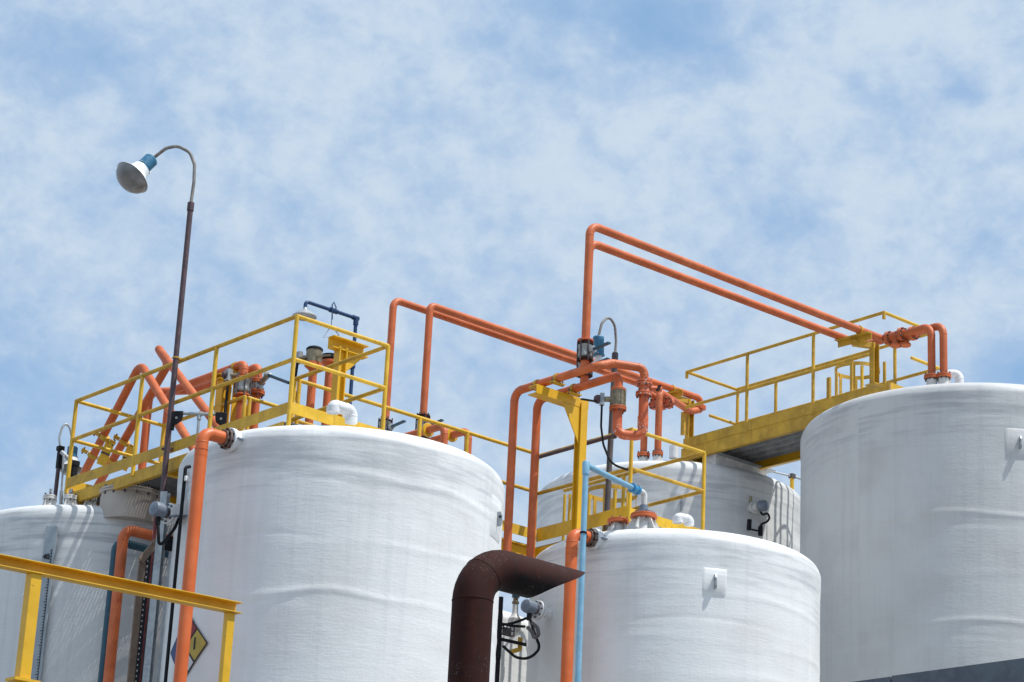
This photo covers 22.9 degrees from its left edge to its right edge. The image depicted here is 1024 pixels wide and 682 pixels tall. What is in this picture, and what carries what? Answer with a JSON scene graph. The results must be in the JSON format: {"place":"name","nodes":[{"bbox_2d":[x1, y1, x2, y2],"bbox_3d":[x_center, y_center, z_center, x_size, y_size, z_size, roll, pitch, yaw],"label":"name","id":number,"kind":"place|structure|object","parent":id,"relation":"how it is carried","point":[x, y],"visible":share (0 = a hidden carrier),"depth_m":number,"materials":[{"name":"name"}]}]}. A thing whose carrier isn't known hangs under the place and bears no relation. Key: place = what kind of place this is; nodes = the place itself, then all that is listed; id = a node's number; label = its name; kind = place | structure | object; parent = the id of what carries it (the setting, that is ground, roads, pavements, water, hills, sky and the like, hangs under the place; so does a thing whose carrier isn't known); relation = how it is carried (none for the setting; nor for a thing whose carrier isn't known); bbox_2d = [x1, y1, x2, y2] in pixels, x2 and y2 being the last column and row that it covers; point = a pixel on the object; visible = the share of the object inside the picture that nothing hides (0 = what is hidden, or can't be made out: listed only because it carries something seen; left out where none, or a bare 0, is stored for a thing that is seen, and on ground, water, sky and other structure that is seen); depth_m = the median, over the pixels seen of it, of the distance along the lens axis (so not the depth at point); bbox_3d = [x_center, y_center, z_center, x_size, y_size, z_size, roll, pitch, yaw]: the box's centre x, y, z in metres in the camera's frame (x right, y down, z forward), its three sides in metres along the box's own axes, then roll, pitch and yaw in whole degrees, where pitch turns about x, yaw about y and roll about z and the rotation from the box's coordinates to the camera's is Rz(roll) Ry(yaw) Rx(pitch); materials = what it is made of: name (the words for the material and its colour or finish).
{"place":"outdoors","nodes":[
{"label":"outdoors","id":0,"kind":"place"},
{"bbox_2d":[139,517,156,681],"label":"lamp post","id":1,"kind":"object","parent":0,"point":[154,532],"depth_m":25.02,"materials":[{"name":"brown metal"}]},
{"bbox_2d":[403,423,447,444],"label":"process pipe","id":2,"kind":"object","parent":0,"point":[428,430],"visible":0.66,"depth_m":29.93,"materials":[{"name":"orange metal"}]},
{"bbox_2d":[0,0,1023,617],"label":"sky","id":3,"kind":"structure","parent":0,"point":[848,160],"materials":[{"name":"blue"}]},
{"bbox_2d":[854,658,1023,681],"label":"building","id":4,"kind":"structure","parent":0,"point":[1012,670],"depth_m":11.50,"materials":[{"name":"stone"}]},
{"label":"ground","id":5,"kind":"structure","parent":0,"visible":0},
{"bbox_2d":[0,482,173,681],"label":"storage tank","id":6,"kind":"object","parent":5,"relation":"on","point":[70,533],"visible":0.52,"depth_m":25.94,"materials":[{"name":"metal"}]},
{"bbox_2d":[53,423,82,502],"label":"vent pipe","id":7,"kind":"object","parent":6,"relation":"on","point":[59,448],"visible":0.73,"depth_m":27.17,"materials":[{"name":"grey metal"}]},
{"bbox_2d":[59,450,79,504],"bbox_3d":[-4.762,1.567,26.998,0.233,0.842,0.100,3,-20,1],"label":"cable conduit","id":8,"kind":"object","parent":6,"relation":"on","point":[75,465],"visible":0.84,"depth_m":27.04,"materials":[{"name":"metal"}]},
{"bbox_2d":[162,361,251,460],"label":"process pipe","id":9,"kind":"object","parent":6,"relation":"attached to","point":[242,387],"visible":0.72,"depth_m":26.99,"materials":[{"name":"orange metal"}]},
{"bbox_2d":[138,364,289,469],"bbox_3d":[-3.145,1.247,27.258,2.491,1.971,0.354,-16,-27,41],"label":"process pipe","id":10,"kind":"object","parent":6,"relation":"attached to","point":[258,384],"visible":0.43,"depth_m":27.28,"materials":[{"name":"orange metal"}]},
{"bbox_2d":[64,314,389,505],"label":"walkway","id":11,"kind":"structure","parent":6,"relation":"on","point":[152,474],"depth_m":25.56,"materials":[{"name":"yellow paint"}]},
{"bbox_2d":[73,364,194,491],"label":"process pipe","id":12,"kind":"object","parent":11,"relation":"attached to","point":[161,397],"visible":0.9,"depth_m":27.52,"materials":[{"name":"orange metal"}]},
{"bbox_2d":[81,433,115,465],"bbox_3d":[-4.536,1.180,27.703,0.229,0.374,0.389,19,-25,-38],"label":"pipe clamp","id":13,"kind":"object","parent":12,"relation":"attached to","point":[102,458],"visible":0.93,"depth_m":27.68,"materials":[{"name":"yellow metal"}]},
{"bbox_2d":[116,145,195,501],"bbox_3d":[-3.754,-0.258,25.744,0.887,3.919,0.379,2,-20,3],"label":"street lamp","id":14,"kind":"object","parent":11,"relation":"attached to","point":[131,178],"visible":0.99,"depth_m":26.11,"materials":[{"name":"metal"}]},
{"bbox_2d":[94,345,219,484],"bbox_3d":[-3.776,0.750,27.364,0.214,1.539,2.997,16,-24,-33],"label":"process pipe","id":15,"kind":"object","parent":11,"relation":"attached to","point":[182,380],"visible":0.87,"depth_m":27.67,"materials":[{"name":"orange metal"}]},
{"bbox_2d":[107,434,132,470],"bbox_3d":[-4.364,1.246,27.989,0.227,0.388,0.396,19,-25,-38],"label":"pipe clamp","id":16,"kind":"object","parent":15,"relation":"attached to","point":[129,449],"visible":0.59,"depth_m":27.93,"materials":[{"name":"yellow metal"}]},
{"bbox_2d":[170,400,226,433],"bbox_3d":[-3.127,0.769,25.237,0.563,0.391,0.066,3,-20,0],"label":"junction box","id":17,"kind":"object","parent":11,"relation":"attached to","point":[177,418],"visible":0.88,"depth_m":25.22,"materials":[{"name":"black plastic"}]},
{"bbox_2d":[214,362,246,422],"bbox_3d":[-2.973,1.008,27.099,0.520,1.528,0.295,19,-25,-38],"label":"pipe support","id":18,"kind":"object","parent":11,"relation":"on","point":[220,396],"visible":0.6,"depth_m":27.14,"materials":[{"name":"yellow paint"}]},
{"bbox_2d":[0,554,241,681],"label":"handrail frame","id":19,"kind":"object","parent":5,"relation":"on","point":[35,572],"visible":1,"depth_m":17.54,"materials":[{"name":"yellow paint"}]},
{"bbox_2d":[98,540,168,681],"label":"process pipe","id":20,"kind":"object","parent":5,"relation":"on","point":[137,546],"visible":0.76,"depth_m":25.44,"materials":[{"name":"metal"}]},
{"bbox_2d":[103,526,172,681],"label":"process pipe","id":21,"kind":"object","parent":5,"relation":"on","point":[126,534],"visible":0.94,"depth_m":25.30,"materials":[{"name":"orange metal"}]},
{"bbox_2d":[126,538,155,681],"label":"cable tray","id":22,"kind":"object","parent":5,"relation":"on","point":[137,623],"visible":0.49,"depth_m":24.70,"materials":[{"name":"brown paint"}]},
{"bbox_2d":[142,491,172,681],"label":"strut","id":23,"kind":"object","parent":5,"relation":"on","point":[152,627],"visible":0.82,"depth_m":23.75,"materials":[{"name":"metal"}]},
{"bbox_2d":[159,400,504,681],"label":"storage tank","id":24,"kind":"object","parent":5,"relation":"on","point":[330,553],"visible":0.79,"depth_m":22.82,"materials":[{"name":"metal"}]},
{"bbox_2d":[149,487,185,544],"bbox_3d":[-3.188,1.572,23.595,0.437,0.757,0.204,19,-25,-38],"label":"level transmitter","id":25,"kind":"object","parent":24,"relation":"attached to","point":[159,511],"visible":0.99,"depth_m":23.45,"materials":[{"name":"grey metal"}]},
{"bbox_2d":[164,465,191,681],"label":"power cable","id":26,"kind":"object","parent":24,"relation":"attached to","point":[187,479],"visible":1,"depth_m":23.26,"materials":[{"name":"black rubber"}]},
{"bbox_2d":[168,499,187,517],"bbox_3d":[-3.093,1.555,23.551,0.196,0.216,0.090,19,-25,-38],"label":"support bracket","id":27,"kind":"object","parent":24,"relation":"attached to","point":[175,510],"visible":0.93,"depth_m":23.52,"materials":[{"name":"grey metal"}]},
{"bbox_2d":[173,428,232,681],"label":"drain pipe","id":28,"kind":"object","parent":24,"relation":"attached to","point":[206,436],"visible":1,"depth_m":22.71,"materials":[{"name":"orange metal"}]},
{"bbox_2d":[328,335,368,416],"bbox_3d":[-1.730,0.870,25.818,0.457,1.840,0.180,19,-25,-38],"label":"pipe support","id":29,"kind":"object","parent":24,"relation":"on","point":[342,348],"visible":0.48,"depth_m":26.00,"materials":[{"name":"yellow paint"}]},
{"bbox_2d":[245,379,539,555],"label":"walkway","id":30,"kind":"structure","parent":24,"relation":"on","point":[518,547],"depth_m":27.26,"materials":[{"name":"yellow paint"}]},
{"bbox_2d":[295,345,329,423],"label":"process pipe","id":31,"kind":"object","parent":30,"relation":"attached to","point":[314,354],"visible":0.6,"depth_m":26.46,"materials":[{"name":"orange metal"}]},
{"bbox_2d":[292,300,359,404],"bbox_3d":[-2.093,0.797,27.437,0.867,2.637,0.270,19,-25,-38],"label":"safety shower","id":32,"kind":"object","parent":30,"relation":"attached to","point":[305,311],"visible":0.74,"depth_m":27.82,"materials":[{"name":"blue paint"}]},
{"bbox_2d":[321,353,333,424],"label":"process pipe","id":33,"kind":"object","parent":30,"relation":"attached to","point":[327,360],"visible":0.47,"depth_m":26.79,"materials":[{"name":"orange metal"}]},
{"bbox_2d":[427,428,471,453],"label":"process pipe","id":34,"kind":"object","parent":24,"relation":"attached to","point":[453,435],"visible":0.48,"depth_m":30.10,"materials":[{"name":"orange metal"}]},
{"bbox_2d":[494,594,527,681],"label":"storage tank","id":35,"kind":"object","parent":5,"relation":"on","point":[512,669],"visible":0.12,"depth_m":29.16,"materials":[{"name":"metal"}]},
{"bbox_2d":[447,550,584,681],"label":"exhaust duct","id":36,"kind":"object","parent":5,"relation":"on","point":[483,579],"visible":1,"depth_m":17.14,"materials":[{"name":"brown metal"}]},
{"bbox_2d":[535,445,799,552],"bbox_3d":[1.877,7.281,32.150,4.080,11.400,4.080,19,-25,-38],"label":"storage tank","id":37,"kind":"object","parent":5,"relation":"on","point":[733,484],"visible":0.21,"depth_m":32.39,"materials":[{"name":"metal"}]},
{"bbox_2d":[378,298,674,460],"bbox_3d":[0.374,0.814,31.903,4.630,1.842,0.789,19,-25,-38],"label":"process pipe","id":38,"kind":"object","parent":37,"relation":"attached to","point":[643,454],"visible":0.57,"depth_m":31.82,"materials":[{"name":"orange metal"}]},
{"bbox_2d":[663,385,694,461],"bbox_3d":[2.220,1.236,33.713,0.486,1.254,0.469,19,-25,-38],"label":"pipe support","id":39,"kind":"object","parent":37,"relation":"on","point":[687,425],"visible":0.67,"depth_m":33.78,"materials":[{"name":"yellow paint"}]},
{"bbox_2d":[415,303,705,460],"bbox_3d":[0.857,0.904,32.206,4.914,1.762,0.583,19,-25,-38],"label":"process pipe","id":40,"kind":"object","parent":39,"relation":"on","point":[657,453],"visible":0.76,"depth_m":32.08,"materials":[{"name":"orange metal"}]},
{"bbox_2d":[747,496,769,535],"bbox_3d":[3.135,2.236,32.281,0.300,0.492,0.353,-1,-20,11],"label":"level transmitter","id":41,"kind":"object","parent":37,"relation":"attached to","point":[756,507],"visible":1,"depth_m":32.23,"materials":[{"name":"white paint"}]},
{"bbox_2d":[772,472,800,489],"bbox_3d":[3.738,2.840,33.576,0.820,2.223,0.082,14,-22,-27],"label":"railing","id":42,"kind":"object","parent":37,"relation":"attached to","point":[791,476],"visible":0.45,"depth_m":33.88,"materials":[{"name":"metal"}]},
{"bbox_2d":[526,509,820,681],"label":"storage tank","id":43,"kind":"object","parent":5,"relation":"on","point":[675,605],"visible":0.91,"depth_m":25.70,"materials":[{"name":"metal"}]},
{"bbox_2d":[495,596,539,681],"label":"cable rack","id":44,"kind":"object","parent":43,"relation":"attached to","point":[504,631],"visible":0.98,"depth_m":26.27,"materials":[{"name":"black metal"}]},
{"bbox_2d":[502,599,552,659],"bbox_3d":[0.195,3.008,26.106,0.476,0.647,0.366,19,-25,-38],"label":"level transmitter","id":45,"kind":"object","parent":43,"relation":"attached to","point":[538,610],"visible":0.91,"depth_m":26.01,"materials":[{"name":"grey metal"}]},
{"bbox_2d":[528,373,588,530],"bbox_3d":[0.506,1.445,26.954,0.777,2.135,0.390,19,-25,-38],"label":"pipe support","id":46,"kind":"object","parent":43,"relation":"on","point":[576,408],"visible":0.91,"depth_m":27.23,"materials":[{"name":"yellow paint"}]},
{"bbox_2d":[503,359,661,550],"bbox_3d":[-0.105,1.234,26.680,3.234,2.145,1.203,6,-20,-8],"label":"process pipe","id":47,"kind":"object","parent":46,"relation":"on","point":[644,384],"visible":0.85,"depth_m":26.99,"materials":[{"name":"orange metal"}]},
{"bbox_2d":[526,372,648,557],"bbox_3d":[-0.092,1.179,26.214,2.719,2.155,1.549,19,-25,-38],"label":"process pipe","id":48,"kind":"object","parent":46,"relation":"on","point":[616,398],"visible":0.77,"depth_m":26.86,"materials":[{"name":"orange metal"}]},
{"bbox_2d":[560,529,596,681],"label":"drain pipe","id":49,"kind":"object","parent":43,"relation":"attached to","point":[571,554],"visible":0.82,"depth_m":25.52,"materials":[{"name":"orange metal"}]},
{"bbox_2d":[587,484,637,530],"bbox_3d":[1.113,2.861,29.063,0.594,2.355,0.594,19,-25,-38],"label":"ladder cage","id":50,"kind":"object","parent":43,"relation":"attached to","point":[615,500],"visible":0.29,"depth_m":29.31,"materials":[{"name":"yellow paint"}]},
{"bbox_2d":[575,460,652,681],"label":"water pipe","id":51,"kind":"object","parent":43,"relation":"attached to","point":[633,488],"visible":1,"depth_m":25.21,"materials":[{"name":"blue plastic"}]},
{"bbox_2d":[534,427,705,557],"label":"platform","id":52,"kind":"structure","parent":43,"relation":"on","point":[563,528],"depth_m":27.64,"materials":[{"name":"yellow paint"}]},
{"bbox_2d":[539,432,616,458],"bbox_3d":[0.700,1.821,27.478,0.072,1.501,1.521,19,-25,-38],"label":"cable conduit","id":53,"kind":"object","parent":52,"relation":"attached to","point":[613,436],"visible":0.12,"depth_m":27.79,"materials":[{"name":"brown metal"}]},
{"bbox_2d":[593,317,617,530],"bbox_3d":[0.980,1.021,27.507,0.356,2.752,0.158,19,-25,-38],"label":"area lamp","id":54,"kind":"object","parent":52,"relation":"attached to","point":[598,354],"visible":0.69,"depth_m":27.64,"materials":[{"name":"metal"}]},
{"bbox_2d":[800,369,1023,681],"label":"storage tank","id":55,"kind":"object","parent":5,"relation":"on","point":[912,523],"visible":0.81,"depth_m":28.71,"materials":[{"name":"metal"}]},
{"bbox_2d":[576,223,950,383],"bbox_3d":[2.917,0.006,28.227,5.061,1.726,1.028,19,-25,-38],"label":"process pipe","id":56,"kind":"object","parent":55,"relation":"attached to","point":[586,348],"visible":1,"depth_m":28.18,"materials":[{"name":"orange metal"}]},
{"bbox_2d":[681,311,939,469],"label":"walkway","id":57,"kind":"structure","parent":55,"relation":"attached to","point":[769,440],"depth_m":32.19,"materials":[{"name":"yellow paint"}]},
{"bbox_2d":[834,361,879,394],"bbox_3d":[4.456,1.701,32.611,0.594,2.845,0.594,19,-25,-38],"label":"ladder cage","id":58,"kind":"object","parent":55,"relation":"attached to","point":[861,377],"visible":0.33,"depth_m":32.94,"materials":[{"name":"yellow paint"}]},
{"bbox_2d":[834,325,883,388],"bbox_3d":[4.142,0.206,30.045,0.381,0.694,0.500,19,-25,-38],"label":"pipe support","id":59,"kind":"object","parent":55,"relation":"on","point":[860,339],"visible":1,"depth_m":30.00,"materials":[{"name":"yellow paint"}]},
{"bbox_2d":[576,241,937,384],"bbox_3d":[2.684,0.190,28.770,4.790,1.726,1.147,14,-23,-28],"label":"process pipe","id":60,"kind":"object","parent":59,"relation":"on","point":[892,339],"visible":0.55,"depth_m":29.43,"materials":[{"name":"orange metal"}]}
]}

